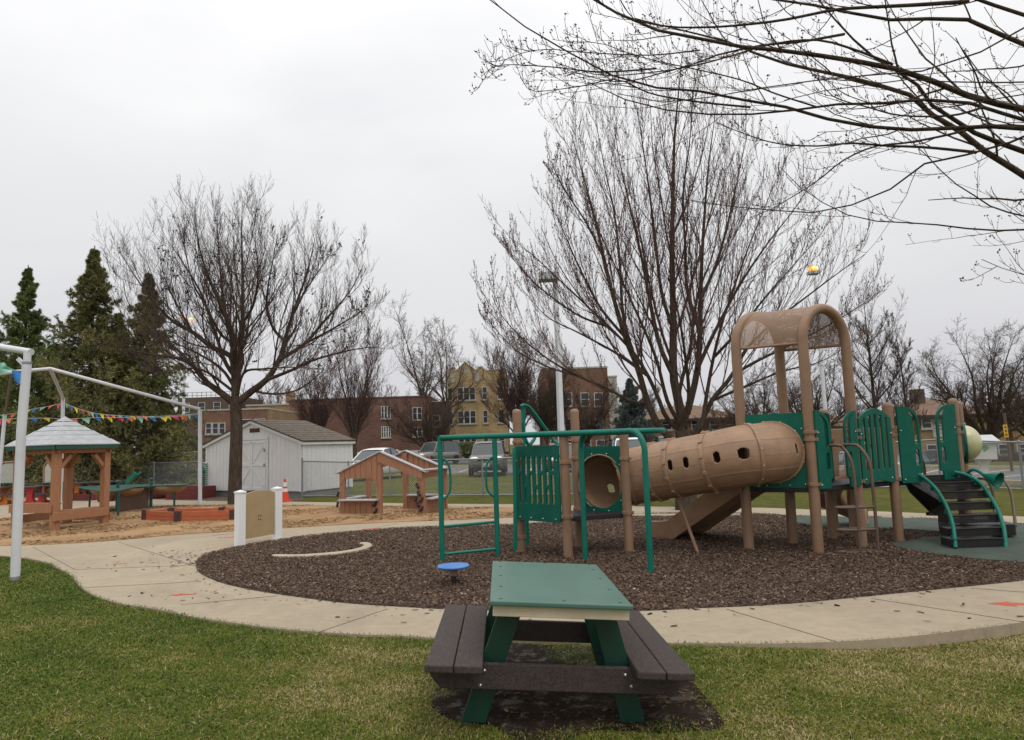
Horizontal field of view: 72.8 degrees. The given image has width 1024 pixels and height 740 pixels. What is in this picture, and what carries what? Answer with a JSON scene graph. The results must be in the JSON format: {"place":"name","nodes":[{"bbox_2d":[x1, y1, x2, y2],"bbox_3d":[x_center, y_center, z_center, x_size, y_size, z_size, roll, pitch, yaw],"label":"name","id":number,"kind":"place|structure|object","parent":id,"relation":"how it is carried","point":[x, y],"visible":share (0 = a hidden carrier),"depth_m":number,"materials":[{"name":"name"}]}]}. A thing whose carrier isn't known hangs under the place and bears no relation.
{"place":"outdoors","nodes":[
{"label":"outdoors","id":0,"kind":"place"},
{"bbox_2d":[23,485,49,502],"bbox_3d":[-16.760,4.399,24.492,1.120,0.622,1.000,-2,-6,6],"label":"toddler table","id":1,"kind":"object","parent":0,"point":[30,494],"visible":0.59,"depth_m":24.18,"materials":[{"name":"red plastic"}]},
{"bbox_2d":[125,471,141,483],"bbox_3d":[-12.702,3.941,23.272,0.407,1.061,0.300,-2,-6,0],"label":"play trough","id":2,"kind":"object","parent":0,"point":[132,477],"visible":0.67,"depth_m":23.23,"materials":[{"name":"green plastic"}]},
{"bbox_2d":[0,498,1023,648],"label":"path","id":3,"kind":"structure","parent":0,"point":[860,618],"depth_m":6.60,"materials":[{"name":"concrete"}]},
{"bbox_2d":[0,486,11,504],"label":"toddler table","id":4,"kind":"object","parent":3,"relation":"on","point":[4,491],"visible":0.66,"depth_m":24.85,"materials":[{"name":"orange plastic"}]},
{"bbox_2d":[1,461,25,483],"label":"easel panel","id":5,"kind":"object","parent":3,"relation":"on","point":[7,474],"visible":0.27,"depth_m":25.13,"materials":[{"name":"white plastic"}]},
{"bbox_2d":[38,461,63,502],"bbox_3d":[-15.974,3.913,24.282,1.000,1.534,0.300,-2,-6,0],"label":"easel panel","id":6,"kind":"object","parent":3,"relation":"on","point":[46,474],"visible":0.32,"depth_m":24.33,"materials":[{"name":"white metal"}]},
{"bbox_2d":[62,492,96,500],"bbox_3d":[-15.814,4.725,25.940,1.458,0.260,1.050,-5,-7,24],"label":"planter box","id":7,"kind":"object","parent":3,"relation":"on","point":[80,497],"visible":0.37,"depth_m":25.36,"materials":[{"name":"red wood"}]},
{"bbox_2d":[73,481,99,493],"bbox_3d":[-16.397,4.614,26.637,1.120,0.622,1.000,-4,-6,20],"label":"toddler table","id":8,"kind":"object","parent":3,"relation":"on","point":[76,485],"visible":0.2,"depth_m":26.36,"materials":[{"name":"orange plastic"}]},
{"bbox_2d":[0,367,201,503],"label":"canopy frame","id":9,"kind":"object","parent":3,"relation":"on","point":[51,370],"visible":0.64,"depth_m":21.91,"materials":[{"name":"white paint"},{"name":"steel"}]},
{"bbox_2d":[1,403,60,418],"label":"bunting","id":10,"kind":"object","parent":9,"relation":"hanging from","point":[13,414],"visible":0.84,"depth_m":24.07},
{"bbox_2d":[0,414,197,424],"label":"bunting","id":11,"kind":"object","parent":9,"relation":"hanging from","point":[87,420],"visible":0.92,"depth_m":22.01},
{"bbox_2d":[65,403,197,420],"bbox_3d":[-12.763,1.342,23.019,5.882,0.821,0.251,-4,-6,18],"label":"bunting","id":12,"kind":"object","parent":9,"relation":"hanging from","point":[102,415],"visible":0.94,"depth_m":22.93},
{"bbox_2d":[0,504,512,545],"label":"sand","id":13,"kind":"structure","parent":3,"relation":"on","point":[131,532],"depth_m":15.44,"materials":[{"name":"beige sand"}]},
{"bbox_2d":[4,416,119,529],"bbox_3d":[-10.470,2.361,16.199,1.634,2.572,1.634,-4,-6,20],"label":"gazebo","id":14,"kind":"object","parent":13,"relation":"on","point":[68,438],"visible":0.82,"depth_m":15.90,"materials":[{"name":"brown wood"}]},
{"bbox_2d":[77,477,188,514],"bbox_3d":[-11.151,3.694,20.756,2.596,0.925,4.601,3,-8,-40],"label":"play table","id":15,"kind":"object","parent":13,"relation":"on","point":[132,496],"visible":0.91,"depth_m":20.53,"materials":[{"name":"green plastic"}]},
{"bbox_2d":[141,506,233,521],"bbox_3d":[-7.501,3.478,16.743,3.223,0.288,1.085,-3,-6,11],"label":"sandbox","id":16,"kind":"object","parent":13,"relation":"on","point":[191,514],"visible":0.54,"depth_m":16.34,"materials":[{"name":"orange wood"}]},
{"bbox_2d":[335,450,448,513],"bbox_3d":[-2.963,2.768,17.280,2.568,1.522,1.520,-4,-6,20],"label":"playhouse","id":17,"kind":"object","parent":13,"relation":"on","point":[405,462],"visible":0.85,"depth_m":16.87,"materials":[{"name":"brown wood"}]},
{"bbox_2d":[234,487,282,546],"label":"gate panel","id":18,"kind":"structure","parent":3,"relation":"on","point":[258,513],"depth_m":12.07,"materials":[{"name":"white plastic"}]},
{"bbox_2d":[282,479,291,501],"bbox_3d":[-7.107,3.765,21.749,0.360,0.710,0.360,-2,-6,0],"label":"traffic cone","id":19,"kind":"object","parent":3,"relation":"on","point":[285,496],"visible":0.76,"depth_m":21.67,"materials":[{"name":"orange plastic"}]},
{"bbox_2d":[81,512,1023,626],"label":"stray chips","id":20,"kind":"object","parent":3,"relation":"on","point":[465,600],"visible":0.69,"depth_m":7.24,"materials":[{"name":"brown wood"}]},
{"bbox_2d":[987,601,1023,606],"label":"painted arrow","id":21,"kind":"object","parent":3,"relation":"on","point":[1006,603],"visible":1,"depth_m":6.27,"materials":[{"name":"paint"}]},
{"bbox_2d":[0,444,1023,739],"bbox_3d":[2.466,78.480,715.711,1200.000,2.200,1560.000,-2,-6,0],"label":"lawn","id":22,"kind":"structure","parent":0,"point":[910,504],"depth_m":4.76,"materials":[{"name":"green plant"}]},
{"bbox_2d":[0,344,34,580],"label":"canopy frame","id":23,"kind":"object","parent":22,"relation":"on","point":[19,477],"visible":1,"depth_m":9.37,"materials":[{"name":"white paint"}]},
{"bbox_2d":[0,363,20,383],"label":"bunting","id":24,"kind":"object","parent":23,"relation":"hanging from","point":[4,368],"visible":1,"depth_m":9.51},
{"bbox_2d":[0,480,207,500],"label":"soil","id":25,"kind":"structure","parent":22,"relation":"on","point":[48,496],"depth_m":29.95,"materials":[{"name":"beige soil"}]},
{"bbox_2d":[0,265,84,479],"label":"spruce tree","id":26,"kind":"object","parent":25,"relation":"on","point":[30,330],"visible":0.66,"depth_m":34.08,"materials":[{"name":"green plant"}]},
{"bbox_2d":[0,343,132,491],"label":"spruce tree","id":27,"kind":"object","parent":25,"relation":"on","point":[60,360],"visible":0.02,"depth_m":35.44,"materials":[{"name":"green plant"}]},
{"bbox_2d":[0,246,197,500],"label":"spruce tree","id":28,"kind":"object","parent":25,"relation":"on","point":[80,355],"visible":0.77,"depth_m":31.16,"materials":[{"name":"green plant"}]},
{"bbox_2d":[0,459,202,490],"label":"chain link fence","id":29,"kind":"object","parent":25,"relation":"on","point":[153,470],"visible":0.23,"depth_m":30.59,"materials":[{"name":"metal"}]},
{"bbox_2d":[73,313,204,488],"bbox_3d":[-21.724,2.139,38.098,9.424,10.869,8.298,-7,-8,42],"label":"spruce tree","id":30,"kind":"object","parent":25,"relation":"on","point":[120,323],"visible":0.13,"depth_m":38.24,"materials":[{"name":"green plant"}]},
{"bbox_2d":[69,270,209,487],"bbox_3d":[-16.939,0.846,32.971,6.604,11.229,7.172,-2,-6,0],"label":"spruce tree","id":31,"kind":"object","parent":25,"relation":"on","point":[139,374],"visible":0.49,"depth_m":32.05,"materials":[{"name":"green plant"}]},
{"bbox_2d":[112,393,205,483],"bbox_3d":[-18.619,3.769,36.800,4.978,5.330,5.551,-8,-8,43],"label":"spruce tree","id":32,"kind":"object","parent":25,"relation":"on","point":[192,442],"visible":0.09,"depth_m":36.87,"materials":[{"name":"green plant"}]},
{"bbox_2d":[166,485,215,499],"bbox_3d":[-11.563,4.417,25.053,1.320,0.420,1.050,-3,-6,13],"label":"planter box","id":33,"kind":"object","parent":25,"relation":"on","point":[191,492],"visible":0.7,"depth_m":24.59,"materials":[{"name":"red wood"}]},
{"bbox_2d":[178,391,261,449],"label":"brick building","id":34,"kind":"structure","parent":22,"relation":"on","point":[205,403],"depth_m":125.21,"materials":[{"name":"brick"},{"name":"glass"},{"name":"white paint"}]},
{"bbox_2d":[92,170,407,504],"bbox_3d":[-8.449,-1.324,22.107,10.610,11.119,5.980,-2,-6,0],"label":"bare tree","id":35,"kind":"object","parent":22,"relation":"on","point":[235,401],"visible":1,"depth_m":21.75,"materials":[{"name":"brown plant"}]},
{"bbox_2d":[202,408,299,449],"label":"brick building","id":36,"kind":"structure","parent":22,"relation":"on","point":[217,421],"depth_m":80.00,"materials":[{"name":"brick"}]},
{"bbox_2d":[212,423,218,434],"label":"window","id":37,"kind":"structure","parent":36,"relation":"in","point":[215,426],"depth_m":79.79,"materials":[{"name":"grey"}]},
{"bbox_2d":[206,496,303,500],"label":"soil","id":38,"kind":"structure","parent":22,"relation":"on","point":[220,498],"depth_m":23.77,"materials":[{"name":"beige soil"}]},
{"bbox_2d":[246,391,294,410],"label":"brick building","id":39,"kind":"structure","parent":22,"relation":"on","point":[284,406],"depth_m":112.12,"materials":[{"name":"brick"}]},
{"bbox_2d":[240,371,303,407],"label":"bare tree","id":40,"kind":"object","parent":22,"relation":"on","point":[278,397],"visible":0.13,"depth_m":128.47,"materials":[{"name":"brown plant"}]},
{"bbox_2d":[202,419,355,497],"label":"storage shed","id":41,"kind":"structure","parent":22,"relation":"on","point":[274,452],"depth_m":24.68,"materials":[{"name":"paint"}]},
{"bbox_2d":[202,463,207,485],"bbox_3d":[-11.436,4.086,25.867,0.016,1.200,0.229,-6,-8,37],"label":"barrier net","id":42,"kind":"object","parent":41,"relation":"attached to","point":[205,468],"visible":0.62,"depth_m":25.91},
{"bbox_2d":[242,440,265,489],"bbox_3d":[-9.304,3.401,24.783,1.467,1.760,0.089,-5,-7,29],"label":"door","id":43,"kind":"structure","parent":41,"relation":"in","point":[253,452],"depth_m":24.73,"materials":[{"name":"paint"}]},
{"bbox_2d":[281,346,343,427],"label":"bare tree","id":44,"kind":"object","parent":22,"relation":"on","point":[314,416],"visible":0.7,"depth_m":67.51,"materials":[{"name":"brown plant"}]},
{"bbox_2d":[308,313,399,458],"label":"bare tree","id":45,"kind":"object","parent":22,"relation":"on","point":[358,408],"visible":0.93,"depth_m":61.54,"materials":[{"name":"brown plant"}]},
{"bbox_2d":[288,395,438,453],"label":"brick building","id":46,"kind":"structure","parent":22,"relation":"on","point":[376,433],"depth_m":91.81,"materials":[{"name":"red"}]},
{"bbox_2d":[380,406,390,419],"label":"window","id":47,"kind":"structure","parent":46,"relation":"in","point":[384,408],"depth_m":91.92,"materials":[{"name":"grey glass"}]},
{"bbox_2d":[380,426,391,438],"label":"window","id":48,"kind":"structure","parent":46,"relation":"in","point":[385,432],"depth_m":91.63,"materials":[{"name":"grey"}]},
{"bbox_2d":[412,407,421,420],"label":"window","id":49,"kind":"structure","parent":46,"relation":"in","point":[419,409],"depth_m":91.90,"materials":[{"name":"grey glass"}]},
{"bbox_2d":[359,382,409,396],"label":"bare tree","id":50,"kind":"object","parent":22,"relation":"on","point":[385,395],"visible":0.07,"depth_m":121.87,"materials":[{"name":"brown plant"}]},
{"bbox_2d":[374,291,459,395],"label":"bare tree","id":51,"kind":"object","parent":22,"relation":"on","point":[416,376],"visible":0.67,"depth_m":105.13,"materials":[{"name":"brown plant"}]},
{"bbox_2d":[373,384,469,447],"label":"bare tree","id":52,"kind":"object","parent":22,"relation":"on","point":[426,424],"visible":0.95,"depth_m":65.21,"materials":[{"name":"brown plant"}]},
{"bbox_2d":[432,401,445,441],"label":"brick building","id":53,"kind":"structure","parent":22,"relation":"on","point":[436,403],"depth_m":94.95,"materials":[{"name":"brick"}]},
{"bbox_2d":[413,316,488,440],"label":"bare tree","id":54,"kind":"object","parent":22,"relation":"on","point":[444,382],"visible":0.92,"depth_m":84.10,"materials":[{"name":"brown plant"}]},
{"bbox_2d":[459,441,473,458],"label":"shrub","id":55,"kind":"object","parent":22,"relation":"on","point":[466,447],"visible":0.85,"depth_m":73.16,"materials":[{"name":"green plant"}]},
{"bbox_2d":[447,362,510,457],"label":"apartment building","id":56,"kind":"structure","parent":22,"relation":"on","point":[476,421],"depth_m":87.98,"materials":[{"name":"yellow brick"}]},
{"bbox_2d":[457,387,475,401],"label":"window","id":57,"kind":"structure","parent":56,"relation":"in","point":[473,398],"depth_m":88.12,"materials":[{"name":"grey glass"}]},
{"bbox_2d":[457,410,476,424],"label":"window","id":58,"kind":"structure","parent":56,"relation":"in","point":[471,420],"depth_m":87.82,"materials":[{"name":"grey"}]},
{"bbox_2d":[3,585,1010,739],"bbox_3d":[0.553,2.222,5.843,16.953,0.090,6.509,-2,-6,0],"label":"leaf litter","id":59,"kind":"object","parent":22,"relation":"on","point":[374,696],"visible":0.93,"depth_m":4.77,"materials":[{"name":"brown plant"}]},
{"bbox_2d":[469,324,564,431],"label":"bare tree","id":60,"kind":"object","parent":22,"relation":"on","point":[510,404],"visible":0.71,"depth_m":71.54,"materials":[{"name":"brown plant"}]},
{"bbox_2d":[28,472,1021,484],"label":"kerb","id":61,"kind":"structure","parent":22,"relation":"on","point":[1011,482],"depth_m":36.00,"materials":[{"name":"concrete"}]},
{"bbox_2d":[515,348,576,444],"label":"bare tree","id":62,"kind":"object","parent":22,"relation":"on","point":[549,420],"visible":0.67,"depth_m":69.30,"materials":[{"name":"brown plant"}]},
{"bbox_2d":[538,271,564,458],"bbox_3d":[1.913,0.145,33.163,0.985,9.718,0.750,-2,-6,0],"label":"lamp post","id":63,"kind":"object","parent":22,"relation":"on","point":[560,408],"visible":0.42,"depth_m":33.11,"materials":[{"name":"white metal"}]},
{"bbox_2d":[537,366,609,446],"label":"apartment building","id":64,"kind":"structure","parent":22,"relation":"on","point":[584,385],"depth_m":84.19,"materials":[{"name":"brown brick"}]},
{"bbox_2d":[431,643,723,739],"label":"mud","id":65,"kind":"structure","parent":22,"relation":"on","point":[525,653],"depth_m":4.19,"materials":[{"name":"brown soil"}]},
{"bbox_2d":[424,561,694,722],"bbox_3d":[0.243,1.712,4.444,1.446,0.726,1.510,2,-7,-1],"label":"picnic table","id":66,"kind":"object","parent":65,"relation":"on","point":[635,653],"visible":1,"depth_m":3.96,"materials":[{"name":"paint"}]},
{"bbox_2d":[547,378,623,446],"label":"bare tree","id":67,"kind":"object","parent":22,"relation":"on","point":[595,418],"visible":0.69,"depth_m":71.23,"materials":[{"name":"brown plant"}]},
{"bbox_2d":[195,512,1023,610],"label":"mulch","id":68,"kind":"object","parent":22,"relation":"on","point":[396,604],"visible":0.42,"depth_m":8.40,"materials":[{"name":"brown wood"}]},
{"bbox_2d":[272,542,371,557],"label":"curved balance beam","id":69,"kind":"structure","parent":68,"relation":"on","point":[368,545],"depth_m":10.38,"materials":[{"name":"plastic"}]},
{"bbox_2d":[437,562,469,583],"bbox_3d":[-0.665,2.353,7.905,0.372,0.269,0.372,-2,-6,0],"label":"balance seat","id":70,"kind":"object","parent":68,"relation":"on","point":[453,567],"visible":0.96,"depth_m":7.87,"materials":[{"name":"blue plastic"}]},
{"bbox_2d":[437,304,1016,572],"bbox_3d":[3.207,0.894,10.342,8.602,3.441,3.292,-1,-6,-11],"label":"play structure","id":71,"kind":"object","parent":68,"relation":"on","point":[725,474],"visible":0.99,"depth_m":9.77,"materials":[{"name":"tan plastic"},{"name":"green plastic"},{"name":"painted metal"}]},
{"bbox_2d":[961,423,981,463],"bbox_3d":[6.956,1.102,10.492,0.240,0.620,0.620,-5,-7,28],"label":"bubble window","id":72,"kind":"structure","parent":71,"relation":"in","point":[971,439],"depth_m":10.33,"materials":[{"name":"plastic"}]},
{"bbox_2d":[796,516,1023,562],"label":"rubber surface","id":73,"kind":"object","parent":68,"relation":"on","point":[1013,550],"visible":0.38,"depth_m":9.61,"materials":[{"name":"rubber"}]},
{"bbox_2d":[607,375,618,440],"bbox_3d":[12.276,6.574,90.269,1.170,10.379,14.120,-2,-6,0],"label":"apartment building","id":74,"kind":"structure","parent":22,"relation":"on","point":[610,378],"depth_m":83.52,"materials":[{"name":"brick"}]},
{"bbox_2d":[595,378,655,445],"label":"spruce tree","id":75,"kind":"object","parent":22,"relation":"on","point":[629,417],"visible":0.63,"depth_m":54.43,"materials":[{"name":"green plant"}]},
{"bbox_2d":[618,384,660,416],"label":"bare tree","id":76,"kind":"object","parent":22,"relation":"on","point":[653,401],"visible":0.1,"depth_m":118.28,"materials":[{"name":"brown plant"}]},
{"bbox_2d":[301,438,1023,497],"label":"chain link fence","id":77,"kind":"object","parent":22,"relation":"on","point":[1018,442],"visible":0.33,"depth_m":21.46,"materials":[{"name":"metal"}]},
{"bbox_2d":[469,0,892,510],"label":"maple tree","id":78,"kind":"object","parent":22,"relation":"on","point":[681,414],"visible":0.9,"depth_m":15.79,"materials":[{"name":"brown plant"}]},
{"bbox_2d":[643,405,732,441],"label":"brick house","id":79,"kind":"structure","parent":22,"relation":"on","point":[696,411],"depth_m":65.76,"materials":[{"name":"brown brick"}]},
{"bbox_2d":[692,390,758,431],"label":"bare tree","id":80,"kind":"object","parent":22,"relation":"on","point":[716,426],"visible":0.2,"depth_m":59.39,"materials":[{"name":"brown plant"}]},
{"bbox_2d":[443,465,1023,469],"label":"kerb","id":81,"kind":"structure","parent":22,"relation":"on","point":[976,467],"depth_m":28.69,"materials":[{"name":"concrete"}]},
{"bbox_2d":[469,0,1023,285],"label":"maple tree","id":82,"kind":"object","parent":22,"relation":"on","point":[962,128],"visible":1,"depth_m":6.29,"materials":[{"name":"brown plant"}]},
{"bbox_2d":[702,363,812,427],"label":"bare tree","id":83,"kind":"object","parent":22,"relation":"on","point":[757,410],"visible":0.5,"depth_m":41.89,"materials":[{"name":"brown plant"}]},
{"bbox_2d":[746,347,878,428],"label":"bare tree","id":84,"kind":"object","parent":22,"relation":"on","point":[816,404],"visible":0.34,"depth_m":47.34,"materials":[{"name":"brown plant"}]},
{"bbox_2d":[806,264,826,409],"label":"lamp post","id":85,"kind":"object","parent":22,"relation":"on","point":[823,389],"visible":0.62,"depth_m":40.15,"materials":[{"name":"grey metal"}]},
{"bbox_2d":[796,392,889,416],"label":"bare tree","id":86,"kind":"object","parent":22,"relation":"on","point":[863,408],"visible":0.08,"depth_m":116.42,"materials":[{"name":"brown plant"}]},
{"bbox_2d":[818,268,914,427],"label":"bare tree","id":87,"kind":"object","parent":22,"relation":"on","point":[866,344],"visible":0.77,"depth_m":49.95,"materials":[{"name":"brown plant"}]},
{"bbox_2d":[880,289,927,435],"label":"bare tree","id":88,"kind":"object","parent":22,"relation":"on","point":[895,347],"visible":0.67,"depth_m":53.97,"materials":[{"name":"brown plant"}]},
{"bbox_2d":[897,454,937,464],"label":"parked car","id":89,"kind":"object","parent":22,"relation":"on","point":[925,460],"visible":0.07,"depth_m":56.00,"materials":[{"name":"teal paint"}]},
{"bbox_2d":[922,449,944,457],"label":"parked car","id":90,"kind":"object","parent":22,"relation":"on","point":[930,452],"depth_m":57.49,"materials":[{"name":"grey paint"}]},
{"bbox_2d":[862,389,1008,461],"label":"brick house","id":91,"kind":"structure","parent":22,"relation":"on","point":[927,432],"depth_m":63.67,"materials":[{"name":"brick"}]},
{"bbox_2d":[920,418,933,429],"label":"window","id":92,"kind":"structure","parent":91,"relation":"in","point":[929,423],"depth_m":63.66,"materials":[{"name":"grey glass"}]},
{"bbox_2d":[907,316,1023,461],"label":"bare tree","id":93,"kind":"object","parent":22,"relation":"on","point":[991,413],"visible":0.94,"depth_m":44.44,"materials":[{"name":"brown plant"}]},
{"bbox_2d":[981,356,1023,449],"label":"bare tree","id":94,"kind":"object","parent":22,"relation":"on","point":[1013,425],"visible":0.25,"depth_m":50.21,"materials":[{"name":"brown plant"}]},
{"bbox_2d":[984,400,1023,458],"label":"brick house","id":95,"kind":"structure","parent":22,"relation":"on","point":[1015,434],"depth_m":65.56,"materials":[{"name":"brown"}]},
{"bbox_2d":[0,0,1023,460],"label":"sky","id":96,"kind":"structure","parent":0,"point":[365,111],"materials":[{"name":"white"}]},
{"bbox_2d":[138,467,1023,479],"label":"parking lot","id":97,"kind":"structure","parent":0,"point":[1010,474],"depth_m":26.11,"materials":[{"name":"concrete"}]},
{"bbox_2d":[353,448,401,474],"bbox_3d":[-7.024,4.876,36.183,2.278,1.636,4.760,-4,-6,17],"label":"parked car","id":98,"kind":"object","parent":97,"relation":"on","point":[363,454],"visible":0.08,"depth_m":35.80,"materials":[{"name":"white paint"}]},
{"bbox_2d":[416,441,461,463],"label":"parked car","id":99,"kind":"object","parent":97,"relation":"on","point":[451,449],"visible":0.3,"depth_m":59.45,"materials":[{"name":"silver metal"}]},
{"bbox_2d":[466,441,508,476],"bbox_3d":[-1.232,4.670,36.733,2.258,1.812,4.751,-2,-6,1],"label":"parked car","id":100,"kind":"object","parent":97,"relation":"on","point":[480,449],"visible":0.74,"depth_m":35.22,"materials":[{"name":"grey paint"}]},
{"bbox_2d":[542,443,571,472],"bbox_3d":[2.612,4.693,37.174,2.228,1.606,4.660,-2,-6,-1],"label":"parked car","id":101,"kind":"object","parent":97,"relation":"on","point":[570,449],"visible":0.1,"depth_m":35.54,"materials":[{"name":"white paint"}]},
{"bbox_2d":[612,437,640,447],"bbox_3d":[6.069,4.362,35.735,2.278,1.772,4.751,-2,-6,6],"label":"parked car","id":102,"kind":"object","parent":97,"relation":"on","point":[634,442],"depth_m":35.18,"materials":[{"name":"white paint"}]},
{"bbox_2d":[974,435,1000,476],"bbox_3d":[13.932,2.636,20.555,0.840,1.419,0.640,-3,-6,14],"label":"storage shed","id":103,"kind":"object","parent":97,"relation":"on","point":[983,465],"visible":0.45,"depth_m":20.38,"materials":[{"name":"white paint"}]},
{"bbox_2d":[1003,413,1013,470],"bbox_3d":[18.120,2.648,25.419,0.302,2.162,0.137,2,-7,-34],"label":"sign post","id":104,"kind":"object","parent":97,"relation":"on","point":[1005,430],"visible":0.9,"depth_m":25.41,"materials":[{"name":"metal"}]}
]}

